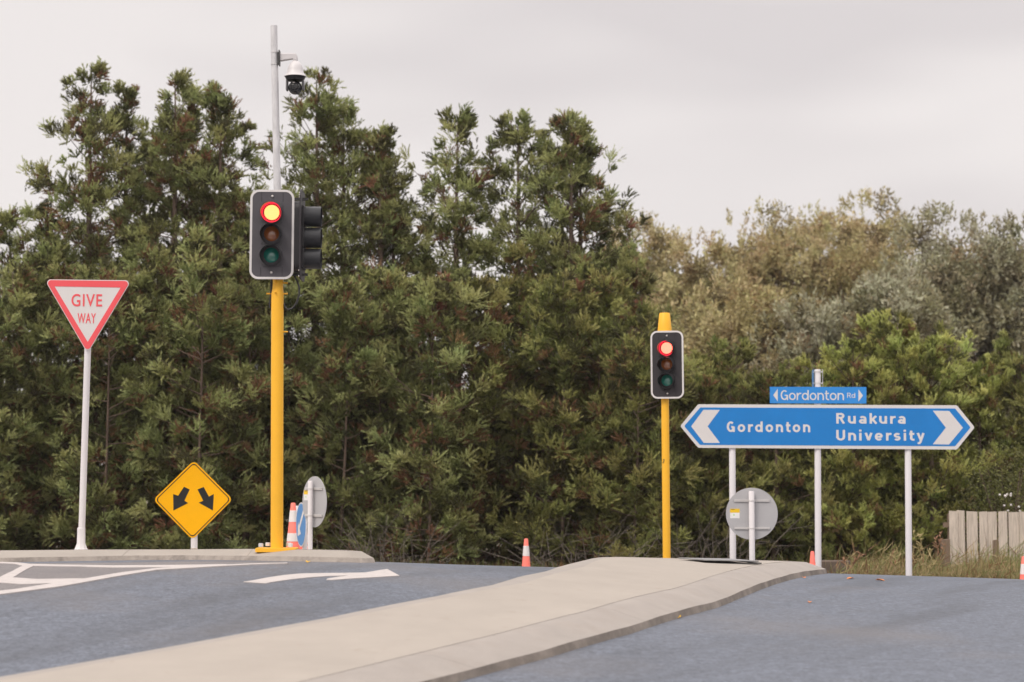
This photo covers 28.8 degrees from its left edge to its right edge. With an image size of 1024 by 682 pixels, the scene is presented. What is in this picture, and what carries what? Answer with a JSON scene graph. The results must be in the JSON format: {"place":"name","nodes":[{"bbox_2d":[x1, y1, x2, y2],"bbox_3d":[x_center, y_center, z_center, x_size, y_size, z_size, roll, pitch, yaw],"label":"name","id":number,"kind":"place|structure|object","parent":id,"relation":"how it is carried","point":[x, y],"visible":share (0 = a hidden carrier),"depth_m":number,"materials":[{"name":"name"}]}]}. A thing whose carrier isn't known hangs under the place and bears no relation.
{"place":"outdoors","nodes":[
{"label":"outdoors","id":0,"kind":"place"},
{"bbox_2d":[56,487,883,566],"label":"ground","id":1,"kind":"structure","parent":0,"point":[439,560],"depth_m":44.24,"materials":[{"name":"soil"}]},
{"bbox_2d":[0,311,38,549],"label":"conifer tree","id":2,"kind":"object","parent":1,"relation":"on","point":[9,437],"visible":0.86,"depth_m":37.35,"materials":[{"name":"green plant"}]},
{"bbox_2d":[0,203,40,516],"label":"conifer tree","id":3,"kind":"object","parent":1,"relation":"on","point":[8,220],"visible":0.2,"depth_m":40.61,"materials":[{"name":"green plant"}]},
{"bbox_2d":[0,261,81,549],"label":"conifer tree","id":4,"kind":"object","parent":1,"relation":"on","point":[21,279],"visible":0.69,"depth_m":38.12,"materials":[{"name":"green plant"}]},
{"bbox_2d":[3,199,95,544],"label":"conifer tree","id":5,"kind":"object","parent":1,"relation":"on","point":[43,226],"visible":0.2,"depth_m":40.03,"materials":[{"name":"green plant"}]},
{"bbox_2d":[0,237,109,549],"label":"conifer tree","id":6,"kind":"object","parent":1,"relation":"on","point":[45,260],"visible":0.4,"depth_m":38.79,"materials":[{"name":"green plant"}]},
{"bbox_2d":[3,56,151,547],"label":"conifer tree","id":7,"kind":"object","parent":1,"relation":"on","point":[89,129],"visible":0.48,"depth_m":40.40,"materials":[{"name":"green plant"}]},
{"bbox_2d":[17,255,186,548],"bbox_3d":[-7.769,1.314,37.783,3.233,5.985,2.709,0,-4,0],"label":"conifer tree","id":8,"kind":"object","parent":1,"relation":"on","point":[112,536],"visible":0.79,"depth_m":37.58,"materials":[{"name":"green plant"}]},
{"bbox_2d":[33,79,192,527],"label":"conifer tree","id":9,"kind":"object","parent":1,"relation":"on","point":[130,94],"visible":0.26,"depth_m":40.91,"materials":[{"name":"green plant"}]},
{"bbox_2d":[80,233,219,548],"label":"conifer tree","id":10,"kind":"object","parent":1,"relation":"on","point":[152,266],"visible":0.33,"depth_m":38.46,"materials":[{"name":"green plant"}]},
{"bbox_2d":[92,68,249,546],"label":"conifer tree","id":11,"kind":"object","parent":1,"relation":"on","point":[164,120],"visible":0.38,"depth_m":40.15,"materials":[{"name":"green plant"}]},
{"bbox_2d":[111,81,251,449],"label":"conifer tree","id":12,"kind":"object","parent":1,"relation":"on","point":[191,107],"visible":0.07,"depth_m":41.42,"materials":[{"name":"green plant"}]},
{"bbox_2d":[117,223,270,548],"bbox_3d":[-5.859,1.015,37.375,3.054,6.507,3.036,0,-4,0],"label":"conifer tree","id":13,"kind":"object","parent":1,"relation":"on","point":[200,271],"visible":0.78,"depth_m":37.15,"materials":[{"name":"green plant"}]},
{"bbox_2d":[130,79,294,545],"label":"conifer tree","id":14,"kind":"object","parent":1,"relation":"on","point":[224,131],"visible":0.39,"depth_m":40.47,"materials":[{"name":"green plant"}]},
{"bbox_2d":[165,252,325,548],"bbox_3d":[-5.051,1.298,38.209,3.001,6.060,3.312,0,-4,0],"label":"conifer tree","id":15,"kind":"object","parent":1,"relation":"on","point":[243,410],"visible":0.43,"depth_m":37.88,"materials":[{"name":"green plant"}]},
{"bbox_2d":[185,179,309,539],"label":"conifer tree","id":16,"kind":"object","parent":1,"relation":"on","point":[239,212],"visible":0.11,"depth_m":40.01,"materials":[{"name":"green plant"}]},
{"bbox_2d":[212,248,358,549],"bbox_3d":[-4.590,1.201,39.134,3.100,6.415,2.933,1,-4,-15],"label":"conifer tree","id":17,"kind":"object","parent":1,"relation":"on","point":[308,283],"visible":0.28,"depth_m":38.72,"materials":[{"name":"green plant"}]},
{"bbox_2d":[247,65,388,473],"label":"conifer tree","id":18,"kind":"object","parent":1,"relation":"on","point":[327,107],"visible":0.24,"depth_m":40.50,"materials":[{"name":"green plant"}]},
{"bbox_2d":[249,95,417,546],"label":"conifer tree","id":19,"kind":"object","parent":1,"relation":"on","point":[346,135],"visible":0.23,"depth_m":40.76,"materials":[{"name":"green plant"}]},
{"bbox_2d":[270,275,422,559],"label":"conifer tree","id":20,"kind":"object","parent":1,"relation":"on","point":[343,292],"visible":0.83,"depth_m":37.64,"materials":[{"name":"green plant"}]},
{"bbox_2d":[307,121,441,509],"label":"conifer tree","id":21,"kind":"object","parent":1,"relation":"on","point":[381,164],"visible":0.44,"depth_m":40.37,"materials":[{"name":"green plant"}]},
{"bbox_2d":[312,256,448,561],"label":"conifer tree","id":22,"kind":"object","parent":1,"relation":"on","point":[377,278],"visible":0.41,"depth_m":38.34,"materials":[{"name":"green plant"}]},
{"bbox_2d":[313,506,461,563],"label":"dead bush","id":23,"kind":"object","parent":1,"relation":"on","point":[358,548],"visible":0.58,"depth_m":36.18,"materials":[{"name":"brown plant"}]},
{"bbox_2d":[357,171,443,562],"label":"conifer tree","id":24,"kind":"object","parent":1,"relation":"on","point":[402,257],"visible":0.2,"depth_m":40.76,"materials":[{"name":"green plant"}]},
{"bbox_2d":[376,247,468,563],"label":"conifer tree","id":25,"kind":"object","parent":1,"relation":"on","point":[415,260],"visible":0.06,"depth_m":40.28,"materials":[{"name":"green plant"}]},
{"bbox_2d":[345,271,506,564],"bbox_3d":[-1.525,1.495,37.643,2.876,5.748,2.734,-2,-4,31],"label":"conifer tree","id":26,"kind":"object","parent":1,"relation":"on","point":[438,293],"visible":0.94,"depth_m":37.20,"materials":[{"name":"green plant"}]},
{"bbox_2d":[359,101,545,564],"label":"conifer tree","id":27,"kind":"object","parent":1,"relation":"on","point":[452,211],"visible":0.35,"depth_m":40.26,"materials":[{"name":"green plant"}]},
{"bbox_2d":[401,272,552,564],"bbox_3d":[-0.740,1.530,38.235,3.119,5.780,2.920,0,-4,0],"label":"conifer tree","id":28,"kind":"object","parent":1,"relation":"on","point":[490,412],"visible":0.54,"depth_m":37.84,"materials":[{"name":"green plant"}]},
{"bbox_2d":[0,546,967,569],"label":"undergrowth","id":29,"kind":"object","parent":1,"relation":"on","point":[531,564],"visible":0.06,"depth_m":36.40,"materials":[{"name":"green plant"}]},
{"bbox_2d":[8,375,1013,565],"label":"thicket","id":30,"kind":"object","parent":1,"relation":"on","point":[493,559],"visible":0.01,"depth_m":41.49,"materials":[{"name":"green plant"}]},
{"bbox_2d":[436,107,597,565],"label":"conifer tree","id":31,"kind":"object","parent":1,"relation":"on","point":[510,135],"visible":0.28,"depth_m":40.88,"materials":[{"name":"green plant"}]},
{"bbox_2d":[442,238,596,566],"bbox_3d":[0.218,1.216,39.020,3.499,6.527,3.344,0,-4,0],"label":"conifer tree","id":32,"kind":"object","parent":1,"relation":"on","point":[513,254],"visible":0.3,"depth_m":38.79,"materials":[{"name":"green plant"}]},
{"bbox_2d":[485,267,640,564],"bbox_3d":[0.982,1.474,37.859,3.012,5.861,3.065,0,-4,0],"label":"conifer tree","id":33,"kind":"object","parent":1,"relation":"on","point":[551,291],"visible":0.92,"depth_m":37.44,"materials":[{"name":"green plant"}]},
{"bbox_2d":[474,108,651,564],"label":"conifer tree","id":34,"kind":"object","parent":1,"relation":"on","point":[582,129],"visible":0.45,"depth_m":40.43,"materials":[{"name":"green plant"}]},
{"bbox_2d":[467,516,678,566],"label":"dead bush","id":35,"kind":"object","parent":1,"relation":"on","point":[572,546],"visible":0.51,"depth_m":36.05,"materials":[{"name":"brown plant"}]},
{"bbox_2d":[509,137,648,561],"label":"conifer tree","id":36,"kind":"object","parent":1,"relation":"on","point":[605,236],"visible":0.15,"depth_m":41.10,"materials":[{"name":"green plant"}]},
{"bbox_2d":[538,258,678,558],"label":"conifer tree","id":37,"kind":"object","parent":1,"relation":"on","point":[608,284],"visible":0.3,"depth_m":38.43,"materials":[{"name":"green plant"}]},
{"bbox_2d":[542,296,707,557],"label":"conifer tree","id":38,"kind":"object","parent":1,"relation":"on","point":[648,475],"visible":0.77,"depth_m":36.96,"materials":[{"name":"green plant"}]},
{"bbox_2d":[577,237,700,509],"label":"conifer tree","id":39,"kind":"object","parent":1,"relation":"on","point":[644,285],"visible":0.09,"depth_m":40.04,"materials":[{"name":"green plant"}]},
{"bbox_2d":[583,207,714,480],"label":"willow tree","id":40,"kind":"object","parent":1,"relation":"on","point":[658,241],"visible":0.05,"depth_m":71.64,"materials":[{"name":"green plant"}]},
{"bbox_2d":[596,359,745,557],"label":"conifer tree","id":41,"kind":"object","parent":1,"relation":"on","point":[719,500],"visible":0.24,"depth_m":37.62,"materials":[{"name":"green plant"}]},
{"bbox_2d":[630,226,759,375],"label":"willow tree","id":42,"kind":"object","parent":1,"relation":"on","point":[694,272],"visible":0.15,"depth_m":69.58,"materials":[{"name":"green plant"}]},
{"bbox_2d":[635,360,767,559],"bbox_3d":[3.601,2.376,38.472,2.707,4.132,2.861,0,-4,0],"label":"cypress bush","id":43,"kind":"object","parent":1,"relation":"on","point":[707,390],"visible":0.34,"depth_m":37.94,"materials":[{"name":"green plant"}]},
{"bbox_2d":[619,499,812,560],"bbox_3d":[3.731,3.572,36.160,3.580,1.551,1.689,0,-4,0],"label":"dead bush","id":44,"kind":"object","parent":1,"relation":"on","point":[702,554],"visible":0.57,"depth_m":36.16,"materials":[{"name":"brown plant"}]},
{"bbox_2d":[663,264,799,407],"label":"willow tree","id":45,"kind":"object","parent":1,"relation":"on","point":[737,319],"visible":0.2,"depth_m":61.13,"materials":[{"name":"green plant"}]},
{"bbox_2d":[657,334,805,559],"bbox_3d":[4.134,2.169,39.073,3.210,4.644,3.336,-2,-4,25],"label":"cypress bush","id":46,"kind":"object","parent":1,"relation":"on","point":[725,361],"visible":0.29,"depth_m":38.80,"materials":[{"name":"green plant"}]},
{"bbox_2d":[686,195,828,352],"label":"willow tree","id":47,"kind":"object","parent":1,"relation":"on","point":[767,259],"visible":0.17,"depth_m":73.82,"materials":[{"name":"green plant"}]},
{"bbox_2d":[707,355,850,561],"bbox_3d":[5.207,2.387,38.812,2.960,4.184,3.266,3,-5,-34],"label":"cypress bush","id":48,"kind":"object","parent":1,"relation":"on","point":[781,378],"visible":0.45,"depth_m":38.37,"materials":[{"name":"green plant"}]},
{"bbox_2d":[728,286,874,404],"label":"silver tree","id":49,"kind":"object","parent":1,"relation":"on","point":[796,339],"visible":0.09,"depth_m":59.22,"materials":[{"name":"green plant"}]},
{"bbox_2d":[757,358,879,562],"bbox_3d":[6.095,2.407,39.332,2.772,4.200,2.840,-3,-5,42],"label":"cypress bush","id":50,"kind":"object","parent":1,"relation":"on","point":[810,473],"visible":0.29,"depth_m":38.73,"materials":[{"name":"green plant"}]},
{"bbox_2d":[779,199,867,308],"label":"willow tree","id":51,"kind":"object","parent":1,"relation":"on","point":[806,232],"visible":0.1,"depth_m":75.43,"materials":[{"name":"green plant"}]},
{"bbox_2d":[681,369,973,575],"bbox_3d":[4.581,1.989,28.921,4.260,3.158,0.115,0,-4,0],"label":"direction sign","id":52,"kind":"object","parent":1,"relation":"on","point":[817,427],"visible":0.95,"depth_m":28.91,"materials":[{"name":"blue metal"}]},
{"bbox_2d":[812,369,822,386],"bbox_3d":[4.458,0.564,29.284,0.146,0.275,0.618,0,-4,0],"label":"bracket","id":53,"kind":"object","parent":52,"relation":"attached to","point":[813,372],"visible":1,"depth_m":28.99,"materials":[{"name":"metal"}]},
{"bbox_2d":[770,387,865,403],"bbox_3d":[4.451,0.788,28.958,1.406,0.244,0.019,0,-4,0],"label":"street sign","id":54,"kind":"object","parent":52,"relation":"attached to","point":[849,395],"visible":1,"depth_m":28.95,"materials":[{"name":"metal"}]},
{"bbox_2d":[821,560,850,573],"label":"edging block","id":55,"kind":"structure","parent":1,"relation":"on","point":[827,566],"depth_m":32.33,"materials":[{"name":"grey concrete"}]},
{"bbox_2d":[840,551,864,573],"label":"weed","id":56,"kind":"object","parent":1,"relation":"on","point":[855,559],"visible":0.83,"depth_m":31.83,"materials":[{"name":"plant"}]},
{"bbox_2d":[787,333,927,565],"bbox_3d":[6.541,2.164,39.044,2.999,4.797,3.075,-3,-5,39],"label":"cypress bush","id":57,"kind":"object","parent":1,"relation":"on","point":[872,364],"visible":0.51,"depth_m":38.48,"materials":[{"name":"green plant"}]},
{"bbox_2d":[796,185,923,330],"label":"willow tree","id":58,"kind":"object","parent":1,"relation":"on","point":[879,236],"visible":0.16,"depth_m":72.87,"materials":[{"name":"green plant"}]},
{"bbox_2d":[888,547,900,568],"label":"weed","id":59,"kind":"object","parent":1,"relation":"on","point":[894,555],"visible":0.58,"depth_m":32.83,"materials":[{"name":"plant"}]},
{"bbox_2d":[825,262,979,456],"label":"silver tree","id":60,"kind":"object","parent":1,"relation":"on","point":[885,291],"visible":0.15,"depth_m":59.16,"materials":[{"name":"green plant"}]},
{"bbox_2d":[823,307,984,558],"bbox_3d":[7.657,1.908,39.394,3.350,5.222,3.467,0,-4,0],"label":"cypress bush","id":61,"kind":"object","parent":1,"relation":"on","point":[884,331],"visible":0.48,"depth_m":38.80,"materials":[{"name":"green plant"}]},
{"bbox_2d":[913,530,932,572],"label":"weed","id":62,"kind":"object","parent":1,"relation":"on","point":[921,546],"visible":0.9,"depth_m":33.84,"materials":[{"name":"plant"}]},
{"bbox_2d":[913,555,936,573],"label":"weed","id":63,"kind":"object","parent":1,"relation":"on","point":[918,560],"visible":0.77,"depth_m":31.83,"materials":[{"name":"plant"}]},
{"bbox_2d":[860,329,1013,567],"bbox_3d":[8.312,2.116,38.849,3.357,4.749,3.339,0,-4,0],"label":"cypress bush","id":64,"kind":"object","parent":1,"relation":"on","point":[936,355],"visible":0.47,"depth_m":38.55,"materials":[{"name":"green plant"}]},
{"bbox_2d":[932,531,945,570],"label":"weed","id":65,"kind":"object","parent":1,"relation":"on","point":[939,541],"visible":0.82,"depth_m":34.83,"materials":[{"name":"plant"}]},
{"bbox_2d":[863,199,1023,443],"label":"silver tree","id":66,"kind":"object","parent":1,"relation":"on","point":[929,215],"visible":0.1,"depth_m":63.06,"materials":[{"name":"green plant"}]},
{"bbox_2d":[940,539,950,567],"bbox_3d":[7.713,3.920,35.420,0.148,0.787,0.148,0,-4,0],"label":"wooden stump","id":67,"kind":"object","parent":1,"relation":"on","point":[947,543],"visible":0.42,"depth_m":35.36,"materials":[{"name":"brown wood"}]},
{"bbox_2d":[890,386,1023,553],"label":"flowering shrub","id":68,"kind":"object","parent":1,"relation":"on","point":[1016,505],"visible":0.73,"depth_m":37.77,"materials":[{"name":"green plant"}]},
{"bbox_2d":[913,352,1023,558],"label":"cypress bush","id":69,"kind":"object","parent":1,"relation":"on","point":[991,378],"visible":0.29,"depth_m":39.20,"materials":[{"name":"green plant"}]},
{"bbox_2d":[914,208,1023,441],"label":"silver tree","id":70,"kind":"object","parent":1,"relation":"on","point":[996,257],"visible":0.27,"depth_m":61.91,"materials":[{"name":"green plant"}]},
{"bbox_2d":[943,510,1023,563],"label":"fence","id":71,"kind":"object","parent":1,"relation":"on","point":[956,524],"visible":0.53,"depth_m":36.36,"materials":[{"name":"grey wood"}]},
{"bbox_2d":[956,329,1023,556],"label":"cypress bush","id":72,"kind":"object","parent":1,"relation":"on","point":[1014,360],"visible":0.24,"depth_m":39.93,"materials":[{"name":"green plant"}]},
{"bbox_2d":[965,208,1023,376],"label":"silver tree","id":73,"kind":"object","parent":1,"relation":"on","point":[976,353],"visible":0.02,"depth_m":64.30,"materials":[{"name":"green plant"}]},
{"bbox_2d":[993,540,997,560],"bbox_3d":[8.608,3.926,35.420,0.078,0.783,0.078,0,-4,0],"label":"wooden stump","id":74,"kind":"object","parent":1,"relation":"on","point":[994,545],"visible":0.29,"depth_m":35.40,"materials":[{"name":"brown wood"}]},
{"bbox_2d":[1000,378,1023,547],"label":"cypress bush","id":75,"kind":"object","parent":1,"relation":"on","point":[1020,400],"visible":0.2,"depth_m":39.29,"materials":[{"name":"green plant"}]},
{"bbox_2d":[0,560,1023,681],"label":"road","id":76,"kind":"structure","parent":0,"point":[855,628],"depth_m":15.74,"materials":[{"name":"grey asphalt"}]},
{"bbox_2d":[0,549,374,562],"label":"traffic island","id":77,"kind":"structure","parent":76,"relation":"on","point":[314,555],"depth_m":19.67,"materials":[{"name":"concrete"}]},
{"bbox_2d":[47,279,128,549],"bbox_3d":[-4.436,0.780,20.793,0.856,2.850,0.148,0,-4,0],"label":"give way sign","id":78,"kind":"object","parent":77,"relation":"on","point":[87,307],"visible":0.98,"depth_m":20.81,"materials":[{"name":"white metal"}]},
{"bbox_2d":[155,462,230,548],"bbox_3d":[-3.444,1.841,21.524,0.817,1.058,0.082,0,-4,0],"label":"diverge sign","id":79,"kind":"object","parent":77,"relation":"on","point":[192,500],"visible":0.88,"depth_m":21.49,"materials":[{"name":"yellow metal"}]},
{"bbox_2d":[249,25,321,551],"bbox_3d":[-2.256,-0.549,19.837,0.701,5.270,0.517,0,-4,0],"label":"traffic signal","id":80,"kind":"object","parent":77,"relation":"on","point":[282,237],"visible":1,"depth_m":19.79,"materials":[{"name":"yellow paint"}]},
{"bbox_2d":[271,50,305,94],"bbox_3d":[-2.248,-2.697,20.017,0.360,0.446,0.220,0,-4,0],"label":"security camera","id":81,"kind":"object","parent":80,"relation":"attached to","point":[295,75],"visible":1,"depth_m":19.97,"materials":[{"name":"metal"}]},
{"bbox_2d":[286,503,299,548],"bbox_3d":[-2.804,2.512,25.491,0.360,0.881,0.360,0,-4,0],"label":"traffic cone","id":82,"kind":"object","parent":77,"relation":"on","point":[291,536],"visible":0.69,"depth_m":25.45,"materials":[{"name":"orange plastic"}]},
{"bbox_2d":[296,502,307,548],"bbox_3d":[-2.577,2.444,24.708,0.093,0.879,0.547,1,-4,-19],"label":"keep left sign","id":83,"kind":"object","parent":77,"relation":"on","point":[301,527],"visible":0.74,"depth_m":24.69,"materials":[{"name":"blue metal"}]},
{"bbox_2d":[302,476,326,548],"bbox_3d":[-2.316,2.079,23.345,0.281,0.984,0.530,0,-4,-6],"label":"disc sign","id":84,"kind":"object","parent":77,"relation":"on","point":[314,501],"visible":0.85,"depth_m":23.30,"materials":[{"name":"metal"}]},
{"bbox_2d":[0,557,826,681],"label":"traffic island","id":85,"kind":"structure","parent":76,"relation":"on","point":[306,651],"depth_m":14.07,"materials":[{"name":"concrete"}]},
{"bbox_2d":[650,313,683,557],"bbox_3d":[1.996,1.308,25.778,0.367,3.374,0.439,2,-4,-25],"label":"traffic signal","id":86,"kind":"object","parent":85,"relation":"on","point":[667,364],"visible":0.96,"depth_m":25.81,"materials":[{"name":"yellow paint"}]},
{"bbox_2d":[726,488,777,559],"bbox_3d":[3.055,2.424,25.304,0.660,1.114,0.096,0,-4,0],"label":"disc sign","id":87,"kind":"object","parent":85,"relation":"on","point":[752,515],"visible":0.97,"depth_m":25.36,"materials":[{"name":"metal"}]},
{"bbox_2d":[522,539,529,566],"bbox_3d":[0.209,3.226,29.453,0.360,0.604,0.360,0,-4,0],"label":"traffic cone","id":88,"kind":"object","parent":76,"relation":"on","point":[526,559],"visible":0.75,"depth_m":29.42,"materials":[{"name":"orange plastic"}]},
{"bbox_2d":[810,551,815,564],"bbox_3d":[4.084,3.028,27.061,0.360,0.341,0.360,0,-4,0],"label":"traffic cone","id":89,"kind":"object","parent":76,"relation":"on","point":[812,557],"visible":0.27,"depth_m":27.04,"materials":[{"name":"orange plastic"}]},
{"bbox_2d":[1020,556,1023,578],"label":"traffic cone","id":90,"kind":"object","parent":76,"relation":"on","point":[1022,570],"visible":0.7,"depth_m":28.32,"materials":[{"name":"plastic"}]},
{"bbox_2d":[0,0,1023,457],"label":"sky","id":91,"kind":"structure","parent":0,"point":[713,106],"materials":[{"name":"grey"}]},
{"bbox_2d":[678,558,761,563],"bbox_3d":[2.257,2.405,21.850,0.680,0.052,0.860,1,-4,-17],"label":"service cover","id":92,"kind":"object","parent":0,"point":[729,559],"visible":0.82,"depth_m":21.55,"materials":[{"name":"metal"}]},
{"bbox_2d":[780,530,1023,578],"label":"grass","id":93,"kind":"structure","parent":0,"point":[1000,567],"depth_m":31.90,"materials":[{"name":"plant"}]}
]}

